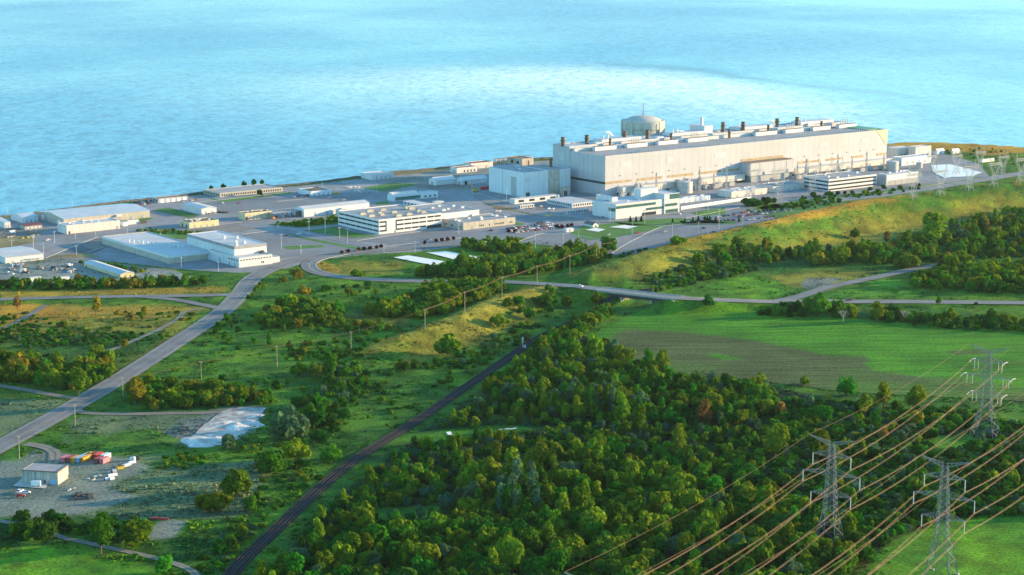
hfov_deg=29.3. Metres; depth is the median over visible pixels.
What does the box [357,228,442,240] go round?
kerb
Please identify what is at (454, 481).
bush
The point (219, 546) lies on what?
leafy tree
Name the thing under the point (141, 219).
lawn
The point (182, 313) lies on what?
dirt track
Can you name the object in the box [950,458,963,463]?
bush
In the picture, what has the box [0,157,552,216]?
shore embankment
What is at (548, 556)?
leafy tree
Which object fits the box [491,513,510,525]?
leafy tree
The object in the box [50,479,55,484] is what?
blue door
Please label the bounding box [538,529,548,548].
leafy tree
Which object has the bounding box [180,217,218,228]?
workshop
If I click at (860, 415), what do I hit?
bush
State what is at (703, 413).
leafy tree
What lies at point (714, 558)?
leafy tree
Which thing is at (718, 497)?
leafy tree
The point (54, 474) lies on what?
concrete shed
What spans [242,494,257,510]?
leafy tree
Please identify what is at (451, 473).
bush
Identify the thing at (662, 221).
lawn
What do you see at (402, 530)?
leafy tree
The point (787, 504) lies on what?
leafy tree
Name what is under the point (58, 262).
yard gravel
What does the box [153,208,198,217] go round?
lawn
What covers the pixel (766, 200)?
bush
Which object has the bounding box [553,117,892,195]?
powerhouse
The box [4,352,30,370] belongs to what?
leafy tree
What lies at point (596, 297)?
leafy tree
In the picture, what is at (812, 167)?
delta tower
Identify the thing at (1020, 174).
delta tower
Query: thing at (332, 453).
leafy tree
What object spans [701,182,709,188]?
transformer
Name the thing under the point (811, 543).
power cable
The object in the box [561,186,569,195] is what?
loading porch
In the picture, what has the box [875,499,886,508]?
bush
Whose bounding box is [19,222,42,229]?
hut
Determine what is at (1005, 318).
leafy tree
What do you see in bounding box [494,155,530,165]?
flat-roofed industrial building
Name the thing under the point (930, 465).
bush
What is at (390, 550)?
leafy tree
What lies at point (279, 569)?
leafy tree
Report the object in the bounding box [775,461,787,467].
bush
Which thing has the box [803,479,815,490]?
bush
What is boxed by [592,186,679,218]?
glass office
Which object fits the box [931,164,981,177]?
forebay water
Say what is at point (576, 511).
leafy tree
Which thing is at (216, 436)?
salt heap
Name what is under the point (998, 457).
bush
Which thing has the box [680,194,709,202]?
guard house
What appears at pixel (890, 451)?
bush
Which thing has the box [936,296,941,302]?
leafy tree
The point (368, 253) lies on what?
lawn
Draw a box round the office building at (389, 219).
[338,202,478,233]
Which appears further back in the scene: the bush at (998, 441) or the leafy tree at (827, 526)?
the bush at (998, 441)
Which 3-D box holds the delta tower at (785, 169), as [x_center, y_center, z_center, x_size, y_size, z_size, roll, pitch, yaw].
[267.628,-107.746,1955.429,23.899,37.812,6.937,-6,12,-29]
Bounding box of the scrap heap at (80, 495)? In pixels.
[70,492,93,499]
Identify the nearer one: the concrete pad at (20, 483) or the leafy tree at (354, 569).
the leafy tree at (354, 569)
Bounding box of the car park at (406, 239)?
[359,224,563,246]
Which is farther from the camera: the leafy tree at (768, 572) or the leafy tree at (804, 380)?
the leafy tree at (804, 380)
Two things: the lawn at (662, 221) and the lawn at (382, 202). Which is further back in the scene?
the lawn at (382, 202)
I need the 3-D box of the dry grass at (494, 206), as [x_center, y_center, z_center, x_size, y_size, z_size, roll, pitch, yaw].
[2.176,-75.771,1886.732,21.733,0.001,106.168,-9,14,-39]
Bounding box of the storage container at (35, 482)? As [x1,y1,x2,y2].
[31,480,40,485]
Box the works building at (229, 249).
[102,230,279,267]
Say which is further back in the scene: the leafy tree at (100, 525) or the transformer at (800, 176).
the transformer at (800, 176)
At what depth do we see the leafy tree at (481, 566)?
828.01 m
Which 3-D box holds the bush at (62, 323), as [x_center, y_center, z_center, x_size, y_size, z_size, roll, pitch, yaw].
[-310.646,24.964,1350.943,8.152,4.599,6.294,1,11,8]
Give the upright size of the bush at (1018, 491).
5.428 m
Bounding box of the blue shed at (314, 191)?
[298,186,331,195]
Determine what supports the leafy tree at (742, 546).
on the ground at (992, 546)
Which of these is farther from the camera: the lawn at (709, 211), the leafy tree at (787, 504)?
the lawn at (709, 211)
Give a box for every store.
[238,209,271,219]
[718,186,766,197]
[756,180,804,191]
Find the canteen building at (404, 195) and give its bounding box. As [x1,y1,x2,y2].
[387,190,436,201]
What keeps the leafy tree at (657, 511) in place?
on the ground at (992, 546)
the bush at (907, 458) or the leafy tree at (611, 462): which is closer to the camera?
the leafy tree at (611, 462)
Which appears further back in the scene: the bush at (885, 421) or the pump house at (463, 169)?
the pump house at (463, 169)
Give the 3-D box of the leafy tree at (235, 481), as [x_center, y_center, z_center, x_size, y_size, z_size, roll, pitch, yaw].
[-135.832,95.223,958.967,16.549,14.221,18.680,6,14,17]
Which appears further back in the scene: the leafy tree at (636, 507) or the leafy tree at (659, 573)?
the leafy tree at (636, 507)
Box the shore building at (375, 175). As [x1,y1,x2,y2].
[361,171,393,179]
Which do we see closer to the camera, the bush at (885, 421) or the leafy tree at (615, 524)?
the leafy tree at (615, 524)
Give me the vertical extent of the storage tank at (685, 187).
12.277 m
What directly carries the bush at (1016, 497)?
on the ground at (992, 546)
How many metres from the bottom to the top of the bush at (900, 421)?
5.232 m
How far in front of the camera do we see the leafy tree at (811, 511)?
900.13 m
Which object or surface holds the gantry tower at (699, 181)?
on the site pavement at (462, 197)
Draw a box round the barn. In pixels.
[83,260,133,277]
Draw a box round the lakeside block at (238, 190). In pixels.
[203,184,282,196]
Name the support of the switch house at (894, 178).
on the site pavement at (462, 197)
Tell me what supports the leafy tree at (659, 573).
on the ground at (992, 546)
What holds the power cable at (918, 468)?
attached to the transmission tower at (990, 371)
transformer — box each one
[618,190,626,196]
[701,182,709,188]
[711,181,719,188]
[727,179,734,185]
[794,172,801,178]
[858,165,865,171]
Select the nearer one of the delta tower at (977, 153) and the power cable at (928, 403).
the power cable at (928, 403)
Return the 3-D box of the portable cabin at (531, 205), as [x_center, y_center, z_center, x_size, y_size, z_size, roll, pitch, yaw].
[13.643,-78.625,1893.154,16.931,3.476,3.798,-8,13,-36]
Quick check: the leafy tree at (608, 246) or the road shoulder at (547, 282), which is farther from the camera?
the leafy tree at (608, 246)
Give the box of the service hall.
[489,159,569,196]
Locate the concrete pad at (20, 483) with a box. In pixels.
[13,479,46,487]
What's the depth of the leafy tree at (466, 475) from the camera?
965.56 m
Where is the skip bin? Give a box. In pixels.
[116,465,124,469]
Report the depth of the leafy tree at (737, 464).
980.37 m
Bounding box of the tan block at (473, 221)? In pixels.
[443,213,514,229]
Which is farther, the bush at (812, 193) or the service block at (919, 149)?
the service block at (919, 149)
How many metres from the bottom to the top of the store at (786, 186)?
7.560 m
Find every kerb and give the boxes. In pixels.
[46,236,97,257]
[174,268,256,272]
[195,192,286,202]
[288,228,366,247]
[315,254,426,279]
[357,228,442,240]
[479,193,606,220]
[612,223,711,252]
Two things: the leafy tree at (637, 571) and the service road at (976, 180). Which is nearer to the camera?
the leafy tree at (637, 571)
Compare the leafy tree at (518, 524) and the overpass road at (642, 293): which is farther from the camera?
the overpass road at (642, 293)
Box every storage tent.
[428,175,454,184]
[456,175,486,184]
[935,148,944,153]
[951,148,959,153]
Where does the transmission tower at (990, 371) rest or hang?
on the ground at (992, 546)
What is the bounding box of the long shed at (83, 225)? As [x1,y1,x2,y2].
[57,218,119,233]
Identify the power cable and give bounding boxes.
[565,434,808,571]
[643,442,854,571]
[645,465,810,573]
[669,481,801,574]
[701,470,849,574]
[715,504,809,574]
[745,456,918,572]
[749,490,858,574]
[769,510,848,574]
[803,375,962,480]
[810,346,965,433]
[812,397,963,502]
[812,486,924,574]
[813,363,967,463]
[820,466,966,573]
[829,504,911,574]
[851,366,1001,469]
[851,407,992,509]
[857,350,1007,440]
[860,383,1008,489]
[867,526,920,574]
[868,495,962,574]
[911,514,972,571]
[914,434,1022,503]
[922,534,962,573]
[926,428,1020,485]
[943,460,1023,515]
[963,497,1021,533]
[966,459,1022,491]
[973,485,1021,513]
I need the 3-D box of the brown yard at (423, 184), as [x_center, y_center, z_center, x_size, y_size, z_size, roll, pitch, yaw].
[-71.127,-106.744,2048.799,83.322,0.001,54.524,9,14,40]
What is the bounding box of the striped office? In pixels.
[804,171,876,190]
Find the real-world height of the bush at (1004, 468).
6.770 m
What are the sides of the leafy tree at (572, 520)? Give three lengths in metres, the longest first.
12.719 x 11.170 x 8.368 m
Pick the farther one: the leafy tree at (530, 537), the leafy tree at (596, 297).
the leafy tree at (596, 297)
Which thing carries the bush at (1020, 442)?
on the ground at (992, 546)
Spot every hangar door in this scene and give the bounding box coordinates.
[189,238,196,246]
[197,240,205,248]
[206,243,213,249]
[214,245,222,251]
[223,247,230,254]
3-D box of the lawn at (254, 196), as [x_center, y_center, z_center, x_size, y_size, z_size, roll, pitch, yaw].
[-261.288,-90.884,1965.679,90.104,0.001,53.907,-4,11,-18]
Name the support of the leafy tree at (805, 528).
on the ground at (992, 546)
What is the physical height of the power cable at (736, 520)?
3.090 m
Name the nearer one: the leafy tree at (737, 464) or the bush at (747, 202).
the leafy tree at (737, 464)
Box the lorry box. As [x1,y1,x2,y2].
[480,186,488,189]
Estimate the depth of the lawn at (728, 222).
1803.64 m
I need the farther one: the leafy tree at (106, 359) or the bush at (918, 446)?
the leafy tree at (106, 359)
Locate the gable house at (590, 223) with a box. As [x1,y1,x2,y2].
[584,220,598,226]
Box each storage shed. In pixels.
[0,217,10,227]
[0,246,43,263]
[11,212,37,222]
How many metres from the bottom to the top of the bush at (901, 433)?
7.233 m
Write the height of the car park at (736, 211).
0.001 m
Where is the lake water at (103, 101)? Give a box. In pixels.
[0,0,1023,215]
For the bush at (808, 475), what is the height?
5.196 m
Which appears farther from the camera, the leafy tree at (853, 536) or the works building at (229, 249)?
the works building at (229, 249)
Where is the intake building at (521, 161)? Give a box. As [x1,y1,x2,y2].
[508,156,533,165]
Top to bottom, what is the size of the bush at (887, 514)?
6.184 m
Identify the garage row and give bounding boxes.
[152,194,187,202]
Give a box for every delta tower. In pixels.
[747,163,761,188]
[771,160,789,197]
[806,159,819,192]
[829,156,844,177]
[907,167,921,199]
[927,150,936,171]
[935,163,947,195]
[951,150,961,174]
[963,159,976,191]
[975,146,984,170]
[988,158,1002,186]
[997,152,1009,175]
[1016,152,1023,182]
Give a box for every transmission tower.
[802,434,859,545]
[913,455,974,574]
[961,344,1015,439]
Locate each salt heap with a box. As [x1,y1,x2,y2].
[181,436,219,446]
[204,433,229,441]
[210,420,233,427]
[221,430,234,433]
[225,422,249,430]
[241,419,263,428]
[244,414,263,417]
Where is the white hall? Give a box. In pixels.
[182,202,216,214]
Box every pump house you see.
[450,165,476,172]
[463,160,492,168]
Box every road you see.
[0,221,241,262]
[0,237,505,450]
[0,293,231,308]
[303,254,447,281]
[470,193,609,222]
[505,281,599,289]
[595,288,681,298]
[679,193,816,212]
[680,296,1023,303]
[774,264,937,299]
[824,172,1023,201]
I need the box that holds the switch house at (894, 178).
[877,170,918,185]
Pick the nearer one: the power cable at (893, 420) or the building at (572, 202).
the power cable at (893, 420)
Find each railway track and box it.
[223,287,649,574]
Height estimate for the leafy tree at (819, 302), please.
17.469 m
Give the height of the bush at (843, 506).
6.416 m
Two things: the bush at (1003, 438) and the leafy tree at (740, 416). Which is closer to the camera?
the bush at (1003, 438)
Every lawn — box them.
[122,217,152,220]
[145,228,195,238]
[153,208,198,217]
[205,192,290,201]
[270,218,337,227]
[283,245,323,248]
[285,232,367,249]
[303,226,372,237]
[343,249,413,255]
[365,183,414,190]
[374,201,388,204]
[571,222,665,239]
[614,218,721,224]
[681,220,735,224]
[691,207,724,215]
[751,202,785,209]
[752,177,981,217]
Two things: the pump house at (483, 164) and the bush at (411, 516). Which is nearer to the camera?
the bush at (411, 516)
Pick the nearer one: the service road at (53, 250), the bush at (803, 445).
the bush at (803, 445)
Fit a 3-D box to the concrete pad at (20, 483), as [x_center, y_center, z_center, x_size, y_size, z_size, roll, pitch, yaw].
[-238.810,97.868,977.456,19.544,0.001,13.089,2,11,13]
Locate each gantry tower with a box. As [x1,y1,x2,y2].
[698,168,700,191]
[725,166,727,188]
[865,152,867,172]
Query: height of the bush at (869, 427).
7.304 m
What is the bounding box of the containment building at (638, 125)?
[621,115,664,135]
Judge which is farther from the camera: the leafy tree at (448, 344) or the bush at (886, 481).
the leafy tree at (448, 344)
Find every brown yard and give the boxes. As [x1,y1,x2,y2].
[0,227,53,235]
[81,240,110,248]
[188,225,258,231]
[414,180,477,189]
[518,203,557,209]
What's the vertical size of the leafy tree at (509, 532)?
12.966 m
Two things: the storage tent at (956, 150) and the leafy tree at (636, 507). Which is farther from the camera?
the storage tent at (956, 150)
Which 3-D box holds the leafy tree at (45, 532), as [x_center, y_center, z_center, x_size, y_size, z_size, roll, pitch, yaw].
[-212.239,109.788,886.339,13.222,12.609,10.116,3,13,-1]
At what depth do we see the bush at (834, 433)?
1058.48 m
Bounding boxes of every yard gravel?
[0,257,190,283]
[359,164,552,182]
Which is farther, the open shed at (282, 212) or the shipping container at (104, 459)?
the open shed at (282, 212)
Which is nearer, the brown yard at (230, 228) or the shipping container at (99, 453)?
the shipping container at (99, 453)
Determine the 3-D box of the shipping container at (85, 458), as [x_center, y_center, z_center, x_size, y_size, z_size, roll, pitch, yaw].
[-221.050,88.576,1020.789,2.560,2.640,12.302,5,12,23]
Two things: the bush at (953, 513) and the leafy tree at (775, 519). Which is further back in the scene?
the bush at (953, 513)
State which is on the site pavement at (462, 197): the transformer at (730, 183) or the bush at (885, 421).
the transformer at (730, 183)
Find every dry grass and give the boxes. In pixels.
[0,236,36,247]
[50,253,98,257]
[388,163,495,174]
[485,203,538,215]
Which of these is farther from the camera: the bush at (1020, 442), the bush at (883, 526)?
the bush at (1020, 442)
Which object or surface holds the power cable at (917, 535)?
attached to the transmission tower at (943, 510)
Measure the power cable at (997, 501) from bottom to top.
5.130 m
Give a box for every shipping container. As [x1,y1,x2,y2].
[60,455,69,461]
[65,455,74,462]
[70,455,78,462]
[75,452,91,462]
[79,452,94,462]
[93,451,103,457]
[93,456,103,463]
[99,456,109,463]
[100,452,110,456]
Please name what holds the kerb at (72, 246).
on the service road at (53, 250)
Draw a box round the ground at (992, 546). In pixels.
[0,142,1023,574]
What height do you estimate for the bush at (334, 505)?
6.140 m
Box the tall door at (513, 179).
[511,177,515,195]
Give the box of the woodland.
[0,189,1023,574]
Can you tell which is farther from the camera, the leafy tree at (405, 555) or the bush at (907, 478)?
the bush at (907, 478)
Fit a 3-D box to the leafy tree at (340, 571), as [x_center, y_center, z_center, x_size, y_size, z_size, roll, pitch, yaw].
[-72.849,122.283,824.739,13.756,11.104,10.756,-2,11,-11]
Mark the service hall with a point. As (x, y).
(528, 180)
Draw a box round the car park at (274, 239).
[242,229,375,257]
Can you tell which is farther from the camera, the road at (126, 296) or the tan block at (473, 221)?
the tan block at (473, 221)
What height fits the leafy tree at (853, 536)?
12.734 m
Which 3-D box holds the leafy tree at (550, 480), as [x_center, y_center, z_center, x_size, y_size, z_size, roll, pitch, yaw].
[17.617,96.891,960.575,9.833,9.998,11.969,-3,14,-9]
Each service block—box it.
[888,146,907,157]
[892,154,930,165]
[908,145,930,154]
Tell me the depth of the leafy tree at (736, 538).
869.72 m
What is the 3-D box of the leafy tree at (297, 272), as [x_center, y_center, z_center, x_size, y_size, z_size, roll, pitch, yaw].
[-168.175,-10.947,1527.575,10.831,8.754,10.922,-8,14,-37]
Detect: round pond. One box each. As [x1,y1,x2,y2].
[587,228,604,231]
[613,225,637,228]
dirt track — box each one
[0,305,48,328]
[0,384,75,398]
[0,519,199,574]
[23,442,61,463]
[76,409,224,414]
[106,308,201,350]
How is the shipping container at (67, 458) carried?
on the ground at (992, 546)
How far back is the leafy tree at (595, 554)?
854.63 m
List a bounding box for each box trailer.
[120,221,127,225]
[126,219,138,224]
[980,158,994,162]
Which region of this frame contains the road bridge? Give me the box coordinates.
[593,287,684,303]
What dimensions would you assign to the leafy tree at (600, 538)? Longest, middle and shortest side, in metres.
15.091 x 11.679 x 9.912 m
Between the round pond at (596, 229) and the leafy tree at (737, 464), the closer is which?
the leafy tree at (737, 464)
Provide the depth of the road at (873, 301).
1425.42 m
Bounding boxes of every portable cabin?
[403,200,430,205]
[509,194,558,203]
[518,203,533,208]
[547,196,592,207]
[563,227,573,231]
[564,208,588,213]
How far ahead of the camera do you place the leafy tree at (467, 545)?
864.93 m
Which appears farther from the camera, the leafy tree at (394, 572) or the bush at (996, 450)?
the bush at (996, 450)
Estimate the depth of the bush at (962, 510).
923.50 m
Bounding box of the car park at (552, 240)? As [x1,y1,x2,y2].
[521,235,606,250]
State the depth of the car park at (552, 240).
1704.76 m
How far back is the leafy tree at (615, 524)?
883.53 m
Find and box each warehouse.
[37,203,149,223]
[294,200,369,216]
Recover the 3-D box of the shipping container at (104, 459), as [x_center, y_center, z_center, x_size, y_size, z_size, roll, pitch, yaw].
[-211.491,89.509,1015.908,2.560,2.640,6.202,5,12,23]
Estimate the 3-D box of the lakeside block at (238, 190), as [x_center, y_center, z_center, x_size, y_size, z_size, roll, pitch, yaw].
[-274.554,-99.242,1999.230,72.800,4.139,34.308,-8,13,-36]
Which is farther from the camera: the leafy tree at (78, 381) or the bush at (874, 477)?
the leafy tree at (78, 381)
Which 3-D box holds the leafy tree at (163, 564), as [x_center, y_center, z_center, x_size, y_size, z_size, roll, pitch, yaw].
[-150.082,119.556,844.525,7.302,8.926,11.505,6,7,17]
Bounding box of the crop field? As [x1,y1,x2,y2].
[594,310,1023,400]
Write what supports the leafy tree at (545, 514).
on the ground at (992, 546)
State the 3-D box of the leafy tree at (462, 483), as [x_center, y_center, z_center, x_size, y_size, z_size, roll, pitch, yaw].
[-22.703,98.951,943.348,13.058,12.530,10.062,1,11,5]
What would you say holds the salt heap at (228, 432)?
on the sand pad at (237, 414)
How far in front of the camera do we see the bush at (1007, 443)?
1036.08 m
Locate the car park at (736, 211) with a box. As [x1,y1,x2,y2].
[686,207,773,222]
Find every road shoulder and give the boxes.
[0,239,502,453]
[301,255,429,282]
[505,280,603,289]
[682,296,978,303]
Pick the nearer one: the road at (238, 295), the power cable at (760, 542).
the power cable at (760, 542)
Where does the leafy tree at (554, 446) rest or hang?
on the ground at (992, 546)
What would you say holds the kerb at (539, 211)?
on the service road at (482, 198)
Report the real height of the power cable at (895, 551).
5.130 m
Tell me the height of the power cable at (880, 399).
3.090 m
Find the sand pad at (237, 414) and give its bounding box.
[186,407,265,444]
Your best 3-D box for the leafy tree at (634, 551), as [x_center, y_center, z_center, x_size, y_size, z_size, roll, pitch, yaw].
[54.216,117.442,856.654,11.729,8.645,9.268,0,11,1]
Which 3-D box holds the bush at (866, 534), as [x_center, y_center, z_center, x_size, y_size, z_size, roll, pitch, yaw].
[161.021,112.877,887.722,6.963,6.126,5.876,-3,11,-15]
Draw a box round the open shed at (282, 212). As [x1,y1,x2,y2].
[267,209,300,219]
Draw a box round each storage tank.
[677,181,692,193]
[886,160,898,170]
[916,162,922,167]
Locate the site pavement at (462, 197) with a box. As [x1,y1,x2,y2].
[0,145,987,271]
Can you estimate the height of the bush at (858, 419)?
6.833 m
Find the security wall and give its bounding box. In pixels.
[681,196,750,209]
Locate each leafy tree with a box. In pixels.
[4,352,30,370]
[11,509,30,521]
[12,297,21,308]
[29,517,56,543]
[70,368,87,395]
[88,510,114,554]
[91,295,100,314]
[102,355,114,364]
[118,519,152,547]
[120,339,128,345]
[124,376,146,405]
[141,305,147,314]
[155,554,172,574]
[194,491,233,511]
[212,538,228,553]
[219,468,253,496]
[221,433,235,449]
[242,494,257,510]
[254,449,287,474]
[267,563,285,574]
[269,404,310,439]
[282,437,311,459]
[289,268,303,277]
[289,361,307,375]
[296,284,310,294]
[303,407,326,428]
[308,360,322,375]
[309,562,330,574]
[310,569,324,574]
[314,549,335,567]
[319,443,342,462]
[323,349,337,374]
[330,565,350,574]
[331,541,356,564]
[333,534,349,545]
[345,564,360,574]
[355,500,375,527]
[356,551,373,566]
[362,566,381,574]
[364,523,388,550]
[364,563,389,573]
[373,571,390,574]
[381,541,402,567]
[388,516,411,534]
[389,569,401,574]
[391,524,418,544]
[395,538,422,566]
[396,566,416,574]
[402,532,419,544]
[411,555,436,574]
[413,542,440,565]
[427,510,451,534]
[428,566,459,574]
[432,566,445,573]
[433,333,461,354]
[433,542,449,562]
[446,528,472,551]
[447,545,457,553]
[449,548,460,568]
[451,503,469,519]
[452,480,465,498]
[453,481,479,503]
[456,460,484,483]
[457,497,482,510]
[457,517,470,531]
[458,549,481,565]
[460,511,483,521]
[461,538,489,553]
[464,517,490,534]
[470,567,494,574]
[471,508,491,517]
[472,520,503,536]
[473,525,501,546]
[474,555,498,574]
[481,456,502,476]
[483,493,500,509]
[483,541,496,552]
[484,480,501,498]
[484,547,499,566]
[489,313,506,327]
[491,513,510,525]
[495,535,524,573]
[499,446,523,476]
[503,530,524,547]
[512,518,530,538]
[515,502,536,518]
[517,526,542,549]
[518,513,536,527]
[519,556,555,574]
[523,307,535,318]
[532,500,548,512]
[533,504,561,529]
[535,293,557,307]
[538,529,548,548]
[543,458,562,470]
[543,475,557,492]
[543,552,554,563]
[549,442,563,456]
[550,547,574,571]
[551,469,570,488]
[552,486,567,498]
[555,468,579,490]
[558,461,583,472]
[559,529,583,540]
[561,296,572,306]
[561,535,591,560]
[562,505,586,518]
[563,458,580,463]
[564,515,579,531]
[565,328,582,338]
[571,473,589,482]
[571,485,591,508]
[577,506,606,533]
[579,312,597,322]
[583,437,610,463]
[584,521,604,542]
[586,479,593,494]
[588,530,611,549]
[590,291,604,304]
[592,544,605,561]
[595,433,603,444]
[596,545,620,562]
[599,499,617,508]
[600,236,617,250]
[602,453,620,472]
[603,479,630,492]
[604,536,626,556]
[606,441,625,458]
[607,506,617,519]
[607,558,622,574]
[609,503,627,530]
[609,513,632,532]
[612,393,630,420]
[612,492,629,505]
[614,523,642,549]
[616,471,624,483]
[618,552,625,562]
[619,564,638,574]
[620,554,654,574]
[621,453,639,461]
[621,554,641,564]
[622,567,644,574]
[623,547,641,557]
[625,495,651,518]
[626,457,649,469]
[630,403,648,436]
[636,510,654,540]
[639,548,655,559]
[640,541,652,548]
[644,532,670,546]
[648,491,673,512]
[648,512,672,535]
[648,550,673,571]
[651,509,661,514]
[654,571,664,574]
[658,481,687,501]
[661,471,696,489]
[662,452,686,468]
[662,502,687,533]
[665,465,677,475]
[665,565,684,574]
[666,532,686,559]
[671,494,681,506]
[671,506,698,532]
[673,487,704,513]
[675,448,697,471]
[675,524,691,535]
[694,509,719,537]
[696,398,713,423]
[696,461,711,477]
[697,545,717,559]
[699,490,707,497]
[699,497,715,516]
[700,549,730,574]
[703,492,724,506]
[714,487,732,501]
[716,530,731,543]
[728,532,750,547]
[729,459,745,479]
[729,500,748,525]
[731,555,759,574]
[733,409,748,423]
[734,542,747,556]
[736,564,754,574]
[738,463,759,481]
[739,481,757,501]
[743,503,753,518]
[746,528,774,568]
[747,473,777,486]
[749,504,772,524]
[754,570,763,574]
[762,423,789,458]
[763,512,791,531]
[763,565,784,574]
[764,570,773,574]
[769,520,794,545]
[775,401,786,412]
[775,497,793,510]
[779,557,804,573]
[786,570,809,574]
[788,531,818,556]
[794,524,815,535]
[800,375,809,383]
[800,504,824,522]
[802,567,824,574]
[803,292,831,314]
[806,250,828,263]
[806,428,829,461]
[812,404,833,421]
[814,545,833,562]
[818,516,837,538]
[824,559,848,574]
[833,546,857,569]
[836,377,856,394]
[837,511,856,538]
[842,527,866,544]
[850,227,860,237]
[853,542,875,560]
[858,393,872,416]
[858,439,867,459]
[869,408,881,427]
[870,301,884,321]
[874,381,891,406]
[877,425,888,437]
[883,231,889,243]
[892,251,920,267]
[904,384,927,405]
[907,410,924,424]
[921,211,947,240]
[934,251,951,264]
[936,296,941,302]
[941,307,957,320]
[995,313,1018,323]
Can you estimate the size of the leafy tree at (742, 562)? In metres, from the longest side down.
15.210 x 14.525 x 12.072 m
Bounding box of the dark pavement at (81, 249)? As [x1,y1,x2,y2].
[58,238,104,253]
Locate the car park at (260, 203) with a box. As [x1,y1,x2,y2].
[198,192,377,213]
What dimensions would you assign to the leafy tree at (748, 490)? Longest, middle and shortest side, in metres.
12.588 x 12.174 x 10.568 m
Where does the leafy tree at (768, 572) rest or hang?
on the ground at (992, 546)
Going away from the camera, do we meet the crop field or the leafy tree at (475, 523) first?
the leafy tree at (475, 523)
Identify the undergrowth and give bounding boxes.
[0,147,1023,573]
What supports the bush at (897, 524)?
on the ground at (992, 546)
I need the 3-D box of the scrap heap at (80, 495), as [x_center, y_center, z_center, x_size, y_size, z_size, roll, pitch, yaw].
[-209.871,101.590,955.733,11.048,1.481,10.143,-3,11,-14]
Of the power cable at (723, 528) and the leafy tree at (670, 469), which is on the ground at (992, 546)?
the leafy tree at (670, 469)
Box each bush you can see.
[56,321,66,326]
[113,310,121,314]
[277,276,287,281]
[324,519,332,527]
[329,501,340,512]
[333,524,340,533]
[337,499,347,508]
[350,268,365,276]
[362,495,377,503]
[372,465,384,474]
[380,519,389,527]
[394,459,405,465]
[405,512,415,521]
[426,485,435,495]
[437,472,446,482]
[447,469,458,476]
[451,476,461,485]
[670,235,687,243]
[702,294,714,305]
[740,198,753,206]
[753,198,763,205]
[761,197,772,204]
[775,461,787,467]
[783,487,796,493]
[785,463,797,470]
[787,478,794,486]
[789,420,802,428]
[794,467,806,474]
[797,417,806,424]
[800,442,811,449]
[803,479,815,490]
[803,490,813,500]
[805,419,813,425]
[805,464,816,470]
[805,473,816,478]
[809,191,816,196]
[809,468,824,474]
[815,421,822,426]
[818,398,830,405]
[818,497,829,506]
[824,190,833,195]
[828,429,842,438]
[829,483,841,490]
[831,493,844,502]
[834,501,845,510]
[835,426,844,435]
[837,468,849,475]
[843,432,856,440]
[844,420,853,429]
[844,468,857,475]
[847,476,861,484]
[848,465,860,470]
[850,506,859,511]
[851,494,862,505]
[852,412,864,419]
[854,417,860,425]
[854,513,865,523]
[855,468,867,477]
[856,520,869,527]
[856,525,865,531]
[860,502,873,510]
[863,530,872,539]
[865,424,874,431]
[865,538,870,546]
[867,446,874,455]
[867,519,876,527]
[868,511,877,516]
[869,475,880,481]
[869,480,883,487]
[869,515,879,521]
[870,527,880,536]
[871,436,884,445]
[872,533,891,545]
[873,453,886,461]
[873,517,888,522]
[875,465,887,472]
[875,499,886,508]
[878,472,887,477]
[878,523,890,530]
[879,510,896,519]
[881,418,888,424]
[881,479,890,485]
[883,491,896,497]
[884,448,896,454]
[887,452,895,459]
[888,440,899,445]
[888,483,902,492]
[889,519,906,528]
[890,429,907,438]
[893,525,906,533]
[894,500,906,508]
[896,479,905,485]
[897,419,906,424]
[897,426,911,434]
[897,516,910,523]
[900,442,912,448]
[901,475,913,481]
[903,454,916,464]
[903,485,911,494]
[904,424,913,433]
[907,489,924,497]
[912,435,921,444]
[913,444,928,449]
[915,449,923,455]
[916,495,930,507]
[918,510,929,516]
[923,462,933,467]
[924,408,937,414]
[926,443,936,450]
[938,480,952,491]
[943,492,956,502]
[944,509,955,519]
[948,505,956,512]
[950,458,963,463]
[951,413,962,422]
[956,445,968,453]
[956,504,973,517]
[959,457,976,468]
[959,491,971,499]
[968,457,976,463]
[969,446,977,452]
[971,422,989,431]
[971,467,981,480]
[973,439,985,450]
[976,456,988,464]
[978,503,989,512]
[979,471,992,479]
[985,487,1000,496]
[990,448,1002,456]
[990,471,1001,482]
[992,451,1004,462]
[994,439,1004,447]
[994,464,1002,472]
[995,423,1004,432]
[996,444,1006,452]
[998,435,1010,441]
[998,464,1011,473]
[1000,486,1015,496]
[1002,424,1014,433]
[1002,440,1011,448]
[1005,498,1023,509]
[1006,494,1020,499]
[1008,458,1018,467]
[1011,489,1021,495]
[1015,440,1023,445]
[1018,456,1023,465]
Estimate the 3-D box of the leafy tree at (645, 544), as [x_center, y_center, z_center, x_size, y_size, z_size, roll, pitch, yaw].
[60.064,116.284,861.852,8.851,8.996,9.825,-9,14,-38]
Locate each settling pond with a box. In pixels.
[394,255,443,264]
[427,251,479,258]
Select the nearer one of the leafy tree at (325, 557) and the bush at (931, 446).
the leafy tree at (325, 557)
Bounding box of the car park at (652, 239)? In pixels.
[612,221,759,252]
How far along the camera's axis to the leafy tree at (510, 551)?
838.94 m
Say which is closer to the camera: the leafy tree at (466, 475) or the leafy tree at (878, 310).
the leafy tree at (466, 475)
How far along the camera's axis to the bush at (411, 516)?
913.37 m
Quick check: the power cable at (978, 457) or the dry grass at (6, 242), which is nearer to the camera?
the power cable at (978, 457)
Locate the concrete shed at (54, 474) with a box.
[21,463,68,484]
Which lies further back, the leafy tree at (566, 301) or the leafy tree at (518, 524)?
the leafy tree at (566, 301)

